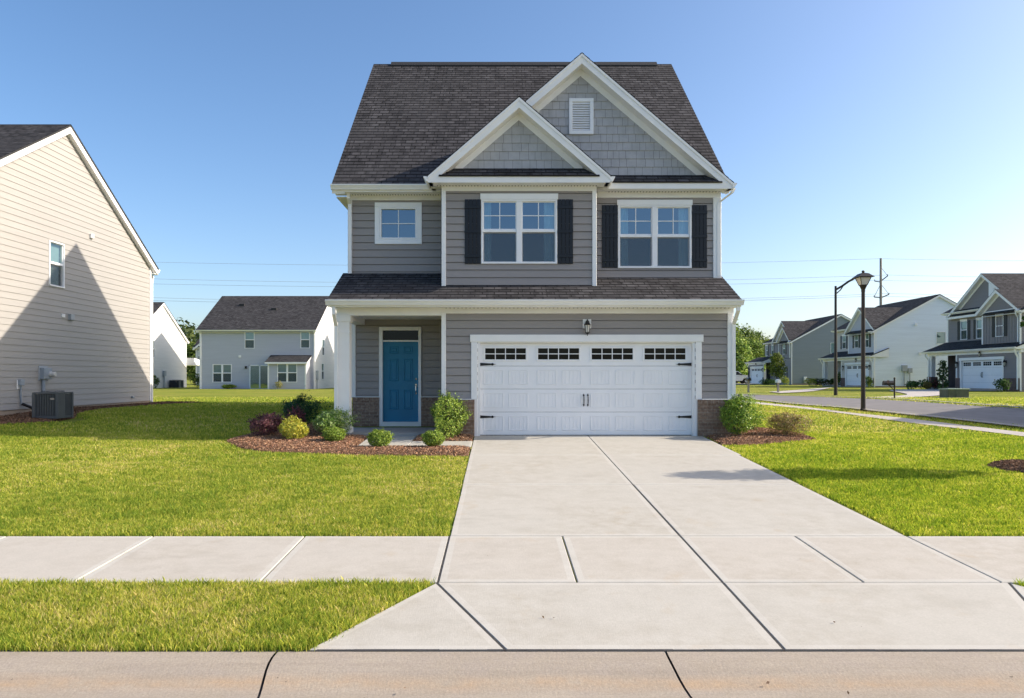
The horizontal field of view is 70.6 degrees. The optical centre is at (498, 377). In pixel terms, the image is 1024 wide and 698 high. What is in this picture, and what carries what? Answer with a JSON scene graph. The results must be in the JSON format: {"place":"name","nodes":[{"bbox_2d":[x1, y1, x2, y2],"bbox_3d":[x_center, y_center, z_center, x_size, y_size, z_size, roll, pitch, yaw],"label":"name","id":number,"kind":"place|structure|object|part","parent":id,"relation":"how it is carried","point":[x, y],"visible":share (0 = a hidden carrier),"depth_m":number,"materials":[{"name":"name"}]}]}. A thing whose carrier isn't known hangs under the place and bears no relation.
{"place":"outdoors","nodes":[
{"label":"outdoors","id":0,"kind":"place"},
{"bbox_2d":[360,436,471,447],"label":"walkway","id":1,"kind":"structure","parent":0,"point":[403,440],"depth_m":15.28,"materials":[{"name":"concrete"}]},
{"bbox_2d":[0,536,1023,583],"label":"sidewalk","id":2,"kind":"structure","parent":0,"point":[733,559],"depth_m":7.25,"materials":[{"name":"concrete"}]},
{"bbox_2d":[0,380,1023,653],"bbox_3d":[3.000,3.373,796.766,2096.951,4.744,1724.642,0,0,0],"label":"lawn","id":3,"kind":"structure","parent":0,"point":[190,390],"depth_m":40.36,"materials":[{"name":"green plant"}]},
{"bbox_2d":[0,124,159,414],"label":"house","id":4,"kind":"structure","parent":3,"relation":"on","point":[79,269],"depth_m":22.23,"materials":[{"name":"beige plastic"}]},
{"bbox_2d":[49,240,64,288],"bbox_3d":[-13.338,-3.384,21.715,0.165,1.353,0.746,0,0,0],"label":"window","id":5,"kind":"structure","parent":4,"relation":"in","point":[54,264],"depth_m":21.86,"materials":[{"name":"white plastic"}]},
{"bbox_2d":[0,401,204,423],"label":"mulch bed","id":6,"kind":"object","parent":3,"relation":"on","point":[35,420],"visible":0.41,"depth_m":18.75,"materials":[{"name":"brown wood"}]},
{"bbox_2d":[32,391,73,418],"bbox_3d":[-11.750,0.712,19.050,0.680,0.722,0.680,0,0,0],"label":"air conditioner","id":7,"kind":"object","parent":6,"relation":"on","point":[52,405],"visible":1,"depth_m":18.74,"materials":[{"name":"grey metal"}]},
{"bbox_2d":[153,375,159,387],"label":"shrub","id":8,"kind":"object","parent":3,"relation":"on","point":[155,380],"visible":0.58,"depth_m":65.92,"materials":[{"name":"green plant"}]},
{"bbox_2d":[153,302,199,387],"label":"house","id":9,"kind":"structure","parent":3,"relation":"on","point":[171,361],"depth_m":69.80,"materials":[{"name":"white"}]},
{"bbox_2d":[153,340,154,357],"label":"window","id":10,"kind":"structure","parent":9,"relation":"in","point":[153,340],"depth_m":67.10,"materials":[{"name":"white plastic"}]},
{"bbox_2d":[169,380,183,387],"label":"air conditioner","id":11,"kind":"object","parent":3,"relation":"on","point":[176,383],"visible":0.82,"depth_m":69.97,"materials":[{"name":"grey metal"}]},
{"bbox_2d":[187,341,195,382],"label":"tree","id":12,"kind":"object","parent":3,"relation":"on","point":[191,353],"visible":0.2,"depth_m":119.04,"materials":[{"name":"green plant"}]},
{"bbox_2d":[189,373,199,387],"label":"shrub","id":13,"kind":"object","parent":3,"relation":"on","point":[197,378],"visible":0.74,"depth_m":65.44,"materials":[{"name":"green plant"}]},
{"bbox_2d":[192,338,199,384],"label":"house","id":14,"kind":"structure","parent":3,"relation":"on","point":[196,346],"depth_m":93.99,"materials":[{"name":"grey"}]},
{"bbox_2d":[222,384,236,388],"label":"shrub","id":15,"kind":"object","parent":3,"relation":"on","point":[224,386],"visible":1,"depth_m":62.03,"materials":[{"name":"green plant"}]},
{"bbox_2d":[195,296,337,388],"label":"house","id":16,"kind":"structure","parent":3,"relation":"on","point":[257,342],"depth_m":63.00,"materials":[{"name":"grey"}]},
{"bbox_2d":[212,364,231,381],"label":"window","id":17,"kind":"structure","parent":16,"relation":"in","point":[220,372],"depth_m":63.12,"materials":[{"name":"glass"}]},
{"bbox_2d":[244,331,254,348],"bbox_3d":[-21.726,-3.243,63.038,0.866,1.488,0.165,0,0,0],"label":"window","id":18,"kind":"structure","parent":16,"relation":"in","point":[249,336],"depth_m":63.12,"materials":[{"name":"white glass"}]},
{"bbox_2d":[249,365,267,388],"bbox_3d":[-20.823,-0.001,62.970,1.814,2.152,0.060,0,0,0],"label":"sliding door","id":19,"kind":"structure","parent":16,"relation":"in","point":[258,374],"depth_m":62.98,"materials":[{"name":"grey glass"}]},
{"bbox_2d":[277,364,296,381],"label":"window","id":20,"kind":"structure","parent":16,"relation":"in","point":[285,372],"depth_m":61.71,"materials":[{"name":"glass"}]},
{"bbox_2d":[300,331,309,347],"bbox_3d":[-16.885,-3.254,63.038,0.822,1.466,0.165,0,0,0],"label":"window","id":21,"kind":"structure","parent":16,"relation":"in","point":[304,335],"depth_m":63.12,"materials":[{"name":"grey glass"}]},
{"bbox_2d":[321,363,323,379],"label":"window","id":22,"kind":"structure","parent":16,"relation":"in","point":[322,365],"depth_m":66.24,"materials":[{"name":"glass"}]},
{"bbox_2d":[322,339,324,355],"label":"window","id":23,"kind":"structure","parent":16,"relation":"in","point":[323,340],"depth_m":66.44,"materials":[{"name":"glass"}]},
{"bbox_2d":[274,380,282,388],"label":"shrub","id":24,"kind":"object","parent":3,"relation":"on","point":[277,383],"visible":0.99,"depth_m":61.14,"materials":[{"name":"plant"}]},
{"bbox_2d":[227,422,469,456],"bbox_3d":[-3.606,1.346,15.424,3.659,0.397,6.709,0,0,-40],"label":"mulch bed","id":25,"kind":"object","parent":3,"relation":"on","point":[448,452],"visible":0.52,"depth_m":14.05,"materials":[{"name":"brown wood"}]},
{"bbox_2d":[246,412,284,435],"bbox_3d":[-5.078,1.062,15.922,0.862,0.631,0.983,0,0,-27],"label":"shrub","id":26,"kind":"object","parent":25,"relation":"on","point":[269,422],"visible":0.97,"depth_m":15.85,"materials":[{"name":"purple plant"}]},
{"bbox_2d":[277,415,308,438],"bbox_3d":[-4.414,1.084,15.544,0.669,0.640,0.806,0,0,0],"label":"shrub","id":27,"kind":"object","parent":25,"relation":"on","point":[290,428],"visible":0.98,"depth_m":15.38,"materials":[{"name":"yellow plant"}]},
{"bbox_2d":[284,403,308,422],"bbox_3d":[-4.620,0.960,16.498,0.562,0.771,0.642,0,0,0],"label":"shrub","id":28,"kind":"object","parent":25,"relation":"on","point":[299,415],"visible":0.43,"depth_m":16.46,"materials":[{"name":"purple plant"}]},
{"bbox_2d":[281,390,330,422],"bbox_3d":[-4.820,0.738,18.032,1.218,1.064,0.890,0,0,0],"label":"shrub","id":29,"kind":"object","parent":25,"relation":"on","point":[309,410],"visible":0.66,"depth_m":17.89,"materials":[{"name":"green plant"}]},
{"bbox_2d":[307,407,360,433],"bbox_3d":[-3.665,1.000,16.201,1.007,0.753,1.261,0,0,42],"label":"shrub","id":30,"kind":"object","parent":25,"relation":"on","point":[333,419],"visible":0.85,"depth_m":15.88,"materials":[{"name":"green plant"}]},
{"bbox_2d":[321,427,346,440],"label":"shrub","id":31,"kind":"object","parent":25,"relation":"on","point":[330,434],"visible":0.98,"depth_m":15.03,"materials":[{"name":"green plant"}]},
{"bbox_2d":[366,429,393,445],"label":"shrub","id":32,"kind":"object","parent":25,"relation":"on","point":[379,437],"visible":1,"depth_m":14.33,"materials":[{"name":"green plant"}]},
{"bbox_2d":[420,430,445,445],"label":"shrub","id":33,"kind":"object","parent":25,"relation":"on","point":[434,438],"visible":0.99,"depth_m":14.27,"materials":[{"name":"green plant"}]},
{"bbox_2d":[414,433,473,441],"bbox_3d":[-1.190,1.345,15.920,1.300,0.188,0.800,0,0,0],"label":"mulch bed","id":34,"kind":"object","parent":3,"relation":"on","point":[460,439],"visible":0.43,"depth_m":15.60,"materials":[{"name":"brown wood"}]},
{"bbox_2d":[429,386,473,438],"bbox_3d":[-1.006,0.791,15.707,0.967,1.179,1.381,0,0,-14],"label":"shrub","id":35,"kind":"object","parent":34,"relation":"on","point":[448,423],"visible":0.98,"depth_m":15.71,"materials":[{"name":"green plant"}]},
{"bbox_2d":[325,52,744,436],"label":"house","id":36,"kind":"structure","parent":3,"relation":"on","point":[534,248],"depth_m":16.81,"materials":[{"name":"grey"}]},
{"bbox_2d":[375,202,421,243],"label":"window","id":37,"kind":"structure","parent":36,"relation":"in","point":[395,222],"depth_m":17.57,"materials":[{"name":"white plastic"}]},
{"bbox_2d":[383,342,417,421],"bbox_3d":[-2.496,0.115,18.407,0.910,2.037,0.127,0,0,0],"label":"front door","id":38,"kind":"structure","parent":36,"relation":"in","point":[400,359],"depth_m":18.43,"materials":[{"name":"blue wood"}]},
{"bbox_2d":[383,331,417,339],"bbox_3d":[-2.496,-1.068,18.447,0.910,0.262,0.005,0,0,0],"label":"transom window","id":39,"kind":"structure","parent":36,"relation":"in","point":[387,335],"depth_m":18.44,"materials":[{"name":"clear glass"}]},
{"bbox_2d":[480,193,557,263],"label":"window","id":40,"kind":"structure","parent":36,"relation":"in","point":[517,228],"depth_m":16.92,"materials":[{"name":"glass"}]},
{"bbox_2d":[480,343,691,435],"bbox_3d":[1.986,0.277,16.489,4.824,2.111,0.122,0,0,0],"label":"garage door","id":41,"kind":"structure","parent":36,"relation":"in","point":[587,389],"depth_m":16.50,"materials":[{"name":"white plastic"}]},
{"bbox_2d":[617,200,692,267],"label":"window","id":42,"kind":"structure","parent":36,"relation":"in","point":[654,237],"depth_m":17.46,"materials":[{"name":"white glass"}]},
{"bbox_2d":[736,319,749,349],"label":"tree","id":43,"kind":"object","parent":3,"relation":"on","point":[738,333],"visible":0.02,"depth_m":149.40,"materials":[{"name":"green plant"}]},
{"bbox_2d":[736,336,755,382],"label":"tree","id":44,"kind":"object","parent":3,"relation":"on","point":[743,354],"visible":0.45,"depth_m":122.40,"materials":[{"name":"green plant"}]},
{"bbox_2d":[746,377,750,392],"bbox_3d":[16.668,0.560,48.235,0.200,1.080,0.500,0,0,0],"label":"mailbox","id":45,"kind":"object","parent":3,"relation":"on","point":[748,379],"visible":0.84,"depth_m":48.18,"materials":[{"name":"white wood"}]},
{"bbox_2d":[737,323,764,354],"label":"tree","id":46,"kind":"object","parent":3,"relation":"on","point":[747,333],"visible":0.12,"depth_m":173.79,"materials":[{"name":"green plant"}]},
{"bbox_2d":[745,336,765,371],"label":"tree","id":47,"kind":"object","parent":3,"relation":"on","point":[757,348],"visible":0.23,"depth_m":148.51,"materials":[{"name":"green plant"}]},
{"bbox_2d":[746,328,769,355],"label":"tree","id":48,"kind":"object","parent":3,"relation":"on","point":[761,337],"visible":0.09,"depth_m":180.29,"materials":[{"name":"green plant"}]},
{"bbox_2d":[706,427,815,445],"bbox_3d":[5.795,1.334,16.375,2.350,0.272,2.850,0,0,0],"label":"mulch bed","id":49,"kind":"object","parent":3,"relation":"on","point":[757,442],"visible":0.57,"depth_m":15.46,"materials":[{"name":"brown wood"}]},
{"bbox_2d":[719,390,771,434],"bbox_3d":[5.489,0.787,16.073,1.321,1.184,0.750,0,0,-30],"label":"shrub","id":50,"kind":"object","parent":49,"relation":"on","point":[738,415],"visible":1,"depth_m":15.83,"materials":[{"name":"green plant"}]},
{"bbox_2d":[765,411,821,435],"bbox_3d":[6.567,1.058,16.121,1.196,0.628,0.806,0,0,0],"label":"shrub","id":51,"kind":"object","parent":49,"relation":"on","point":[782,422],"visible":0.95,"depth_m":15.97,"materials":[{"name":"brown plant"}]},
{"bbox_2d":[759,379,771,384],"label":"shrub","id":52,"kind":"object","parent":3,"relation":"on","point":[764,381],"visible":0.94,"depth_m":93.89,"materials":[{"name":"green plant"}]},
{"bbox_2d":[767,352,787,385],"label":"tree","id":53,"kind":"object","parent":3,"relation":"on","point":[776,359],"visible":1,"depth_m":81.69,"materials":[{"name":"green plant"}]},
{"bbox_2d":[775,379,780,391],"bbox_3d":[18.377,0.620,47.536,0.200,0.960,0.500,0,0,0],"label":"mailbox","id":54,"kind":"object","parent":3,"relation":"on","point":[777,381],"visible":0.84,"depth_m":47.48,"materials":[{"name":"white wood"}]},
{"bbox_2d":[780,375,789,384],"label":"shrub","id":55,"kind":"object","parent":3,"relation":"on","point":[785,380],"visible":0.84,"depth_m":91.22,"materials":[{"name":"green plant"}]},
{"bbox_2d":[745,314,850,384],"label":"house","id":56,"kind":"structure","parent":3,"relation":"on","point":[802,347],"depth_m":93.90,"materials":[{"name":"grey"}]},
{"bbox_2d":[752,368,761,383],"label":"garage door","id":57,"kind":"structure","parent":56,"relation":"in","point":[756,372],"depth_m":104.32,"materials":[{"name":"white plastic"}]},
{"bbox_2d":[830,343,833,353],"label":"window","id":58,"kind":"structure","parent":56,"relation":"in","point":[832,344],"depth_m":94.01,"materials":[{"name":"white plastic"}]},
{"bbox_2d":[802,378,816,385],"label":"shrub","id":59,"kind":"object","parent":3,"relation":"on","point":[810,380],"visible":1,"depth_m":78.80,"materials":[{"name":"green plant"}]},
{"bbox_2d":[815,378,829,385],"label":"shrub","id":60,"kind":"object","parent":3,"relation":"on","point":[819,382],"visible":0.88,"depth_m":79.10,"materials":[{"name":"green plant"}]},
{"bbox_2d":[828,378,833,385],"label":"shrub","id":61,"kind":"object","parent":3,"relation":"on","point":[831,381],"visible":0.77,"depth_m":80.31,"materials":[{"name":"green plant"}]},
{"bbox_2d":[837,371,840,384],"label":"shrub","id":62,"kind":"object","parent":3,"relation":"on","point":[839,378],"visible":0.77,"depth_m":78.68,"materials":[{"name":"green plant"}]},
{"bbox_2d":[834,279,854,394],"bbox_3d":[19.892,-2.301,40.695,2.044,6.803,0.323,0,0,0],"label":"street lamp","id":63,"kind":"object","parent":3,"relation":"on","point":[836,288],"visible":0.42,"depth_m":40.64,"materials":[{"name":"brown metal"}]},
{"bbox_2d":[852,270,874,410],"bbox_3d":[11.214,-1.079,22.238,0.474,4.420,0.474,0,0,0],"label":"street lamp","id":64,"kind":"object","parent":3,"relation":"on","point":[862,279],"visible":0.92,"depth_m":22.19,"materials":[{"name":"brown metal"}]},
{"bbox_2d":[865,376,873,386],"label":"shrub","id":65,"kind":"object","parent":3,"relation":"on","point":[868,380],"visible":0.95,"depth_m":70.49,"materials":[{"name":"green plant"}]},
{"bbox_2d":[874,258,888,304],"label":"utility pole","id":66,"kind":"object","parent":3,"relation":"on","point":[880,297],"visible":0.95,"depth_m":99.89,"materials":[{"name":"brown wood"}]},
{"bbox_2d":[153,296,893,301],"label":"power line","id":67,"kind":"object","parent":66,"relation":"attached to","point":[772,299],"visible":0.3,"depth_m":99.99,"materials":[{"name":"black metal"}]},
{"bbox_2d":[180,293,934,298],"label":"power line","id":68,"kind":"object","parent":66,"relation":"attached to","point":[741,298],"visible":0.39,"depth_m":99.99,"materials":[{"name":"black metal"}]},
{"bbox_2d":[175,275,967,281],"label":"power line","id":69,"kind":"object","parent":66,"relation":"attached to","point":[735,279],"visible":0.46,"depth_m":99.99,"materials":[{"name":"black metal"}]},
{"bbox_2d":[164,259,1005,264],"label":"power line","id":70,"kind":"object","parent":66,"relation":"attached to","point":[732,262],"visible":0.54,"depth_m":99.99,"materials":[{"name":"black metal"}]},
{"bbox_2d":[818,294,956,387],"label":"house","id":71,"kind":"structure","parent":3,"relation":"on","point":[900,336],"depth_m":71.30,"materials":[{"name":"white"}]},
{"bbox_2d":[842,334,845,348],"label":"window","id":72,"kind":"structure","parent":71,"relation":"in","point":[843,336],"depth_m":80.49,"materials":[{"name":"white glass"}]},
{"bbox_2d":[854,333,857,347],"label":"window","id":73,"kind":"structure","parent":71,"relation":"in","point":[855,336],"depth_m":75.47,"materials":[{"name":"grey glass"}]},
{"bbox_2d":[847,364,867,385],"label":"garage door","id":74,"kind":"structure","parent":71,"relation":"in","point":[852,370],"depth_m":75.36,"materials":[{"name":"white plastic"}]},
{"bbox_2d":[865,334,868,347],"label":"window","id":75,"kind":"structure","parent":71,"relation":"in","point":[866,335],"depth_m":73.22,"materials":[{"name":"white plastic"}]},
{"bbox_2d":[936,332,945,343],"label":"window","id":76,"kind":"structure","parent":71,"relation":"in","point":[940,336],"depth_m":71.42,"materials":[{"name":"white plastic"}]},
{"bbox_2d":[882,377,895,397],"bbox_3d":[18.091,0.550,33.462,0.570,1.100,0.215,0,0,0],"label":"mailbox","id":77,"kind":"object","parent":3,"relation":"on","point":[888,382],"visible":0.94,"depth_m":33.40,"materials":[{"name":"black metal"}]},
{"bbox_2d":[904,381,919,388],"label":"shrub","id":78,"kind":"object","parent":3,"relation":"on","point":[911,384],"visible":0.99,"depth_m":58.21,"materials":[{"name":"green plant"}]},
{"bbox_2d":[918,379,930,388],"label":"shrub","id":79,"kind":"object","parent":3,"relation":"on","point":[921,384],"visible":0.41,"depth_m":60.48,"materials":[{"name":"green plant"}]},
{"bbox_2d":[923,381,931,388],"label":"shrub","id":80,"kind":"object","parent":3,"relation":"on","point":[927,385],"visible":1,"depth_m":58.87,"materials":[{"name":"green plant"}]},
{"bbox_2d":[930,378,940,388],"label":"shrub","id":81,"kind":"object","parent":3,"relation":"on","point":[935,383],"visible":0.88,"depth_m":59.36,"materials":[{"name":"plant"}]},
{"bbox_2d":[936,360,949,384],"bbox_3d":[34.176,-0.110,55.530,0.936,2.461,0.851,0,0,0],"label":"tree","id":82,"kind":"object","parent":3,"relation":"on","point":[942,377],"visible":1,"depth_m":55.41,"materials":[{"name":"green plant"}]},
{"bbox_2d":[938,381,948,387],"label":"shrub","id":83,"kind":"object","parent":3,"relation":"on","point":[946,385],"visible":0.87,"depth_m":55.76,"materials":[{"name":"green plant"}]},
{"bbox_2d":[937,388,970,397],"bbox_3d":[21.979,0.820,34.876,1.200,0.560,0.900,0,0,0],"label":"transformer cabinet","id":84,"kind":"object","parent":3,"relation":"on","point":[954,392],"visible":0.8,"depth_m":34.53,"materials":[{"name":"green metal"}]},
{"bbox_3d":[22.154,0.795,34.517,0.610,0.370,0.018,0,0,0],"label":"door","id":85,"kind":"part","parent":84,"relation":"part of","materials":[{"name":"green metal"}]},
{"bbox_2d":[921,273,1023,391],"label":"house","id":86,"kind":"structure","parent":3,"relation":"on","point":[982,348],"depth_m":54.91,"materials":[{"name":"grey"}]},
{"bbox_2d":[960,319,966,339],"bbox_3d":[38.135,-3.915,59.185,0.170,1.693,0.902,0,0,0],"label":"window","id":87,"kind":"structure","parent":86,"relation":"in","point":[963,322],"depth_m":59.36,"materials":[{"name":"glass"}]},
{"bbox_2d":[976,317,981,338],"bbox_3d":[38.135,-3.896,57.168,0.170,1.679,0.990,0,0,0],"label":"window","id":88,"kind":"structure","parent":86,"relation":"in","point":[978,320],"depth_m":57.44,"materials":[{"name":"white glass"}]},
{"bbox_2d":[963,360,1001,388],"bbox_3d":[36.616,-0.148,54.700,0.068,2.261,4.600,0,0,0],"label":"garage door","id":89,"kind":"structure","parent":86,"relation":"in","point":[991,369],"depth_m":54.78,"materials":[{"name":"white plastic"}]},
{"bbox_2d":[995,313,1003,336],"bbox_3d":[36.820,-3.824,53.090,0.140,1.694,0.888,0,0,0],"label":"window","id":90,"kind":"structure","parent":86,"relation":"in","point":[1000,313],"depth_m":53.04,"materials":[{"name":"white plastic"}]},
{"bbox_2d":[992,378,1011,390],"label":"shrub","id":91,"kind":"object","parent":3,"relation":"on","point":[1003,383],"visible":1,"depth_m":50.11,"materials":[{"name":"green plant"}]},
{"bbox_2d":[988,459,1023,473],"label":"mulch bed","id":92,"kind":"object","parent":3,"relation":"on","point":[1009,469],"visible":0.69,"depth_m":12.13,"materials":[{"name":"brown wood"}]},
{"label":"utility pole","id":93,"kind":"object","parent":3,"relation":"on","visible":0},
{"bbox_2d":[178,280,949,286],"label":"power line","id":94,"kind":"object","parent":93,"relation":"attached to","point":[752,283],"visible":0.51,"depth_m":99.99,"materials":[{"name":"black metal"}]},
{"bbox_2d":[0,0,1023,340],"label":"sky","id":95,"kind":"structure","parent":0,"point":[867,131],"materials":[{"name":"blue"}]},
{"bbox_2d":[309,583,1023,653],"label":"driveway apron","id":96,"kind":"object","parent":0,"point":[484,617],"visible":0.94,"depth_m":5.70,"materials":[{"name":"concrete"}]},
{"bbox_2d":[451,435,903,537],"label":"driveway","id":97,"kind":"structure","parent":0,"point":[565,485],"depth_m":10.30,"materials":[{"name":"concrete"}]},
{"bbox_2d":[736,383,994,398],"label":"driveways","id":98,"kind":"structure","parent":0,"point":[920,392],"depth_m":49.52,"materials":[{"name":"concrete"}]},
{"bbox_2d":[736,371,747,383],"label":"pickup truck","id":99,"kind":"object","parent":98,"relation":"on","point":[740,377],"visible":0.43,"depth_m":111.05,"materials":[{"name":"paint"}]},
{"bbox_2d":[736,394,1023,427],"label":"side street","id":100,"kind":"structure","parent":0,"point":[1008,415],"depth_m":23.84,"materials":[{"name":"grey asphalt"}]},
{"bbox_2d":[745,393,1023,426],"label":"side kerb","id":101,"kind":"structure","parent":100,"relation":"on","point":[913,413],"depth_m":22.88,"materials":[{"name":"grey concrete"}]},
{"bbox_2d":[742,400,1023,435],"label":"side sidewalk","id":102,"kind":"structure","parent":0,"point":[950,425],"depth_m":18.89,"materials":[{"name":"concrete"}]},
{"bbox_2d":[1020,316,1023,327],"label":"tree","id":103,"kind":"object","parent":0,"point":[1022,323],"visible":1,"depth_m":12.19,"materials":[{"name":"green plant"}]},
{"bbox_3d":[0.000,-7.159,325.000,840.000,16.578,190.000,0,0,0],"label":"hill","id":104,"kind":"structure","parent":0,"visible":0},
{"bbox_2d":[176,317,199,373],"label":"forest","id":105,"kind":"object","parent":104,"relation":"on","point":[189,332],"visible":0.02,"depth_m":282.40,"materials":[{"name":"green plant"}]},
{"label":"front road","id":106,"kind":"structure","parent":0,"visible":0},
{"bbox_2d":[0,649,1023,697],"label":"kerb","id":107,"kind":"structure","parent":106,"relation":"on","point":[197,674],"depth_m":4.81,"materials":[{"name":"concrete"}]}
]}

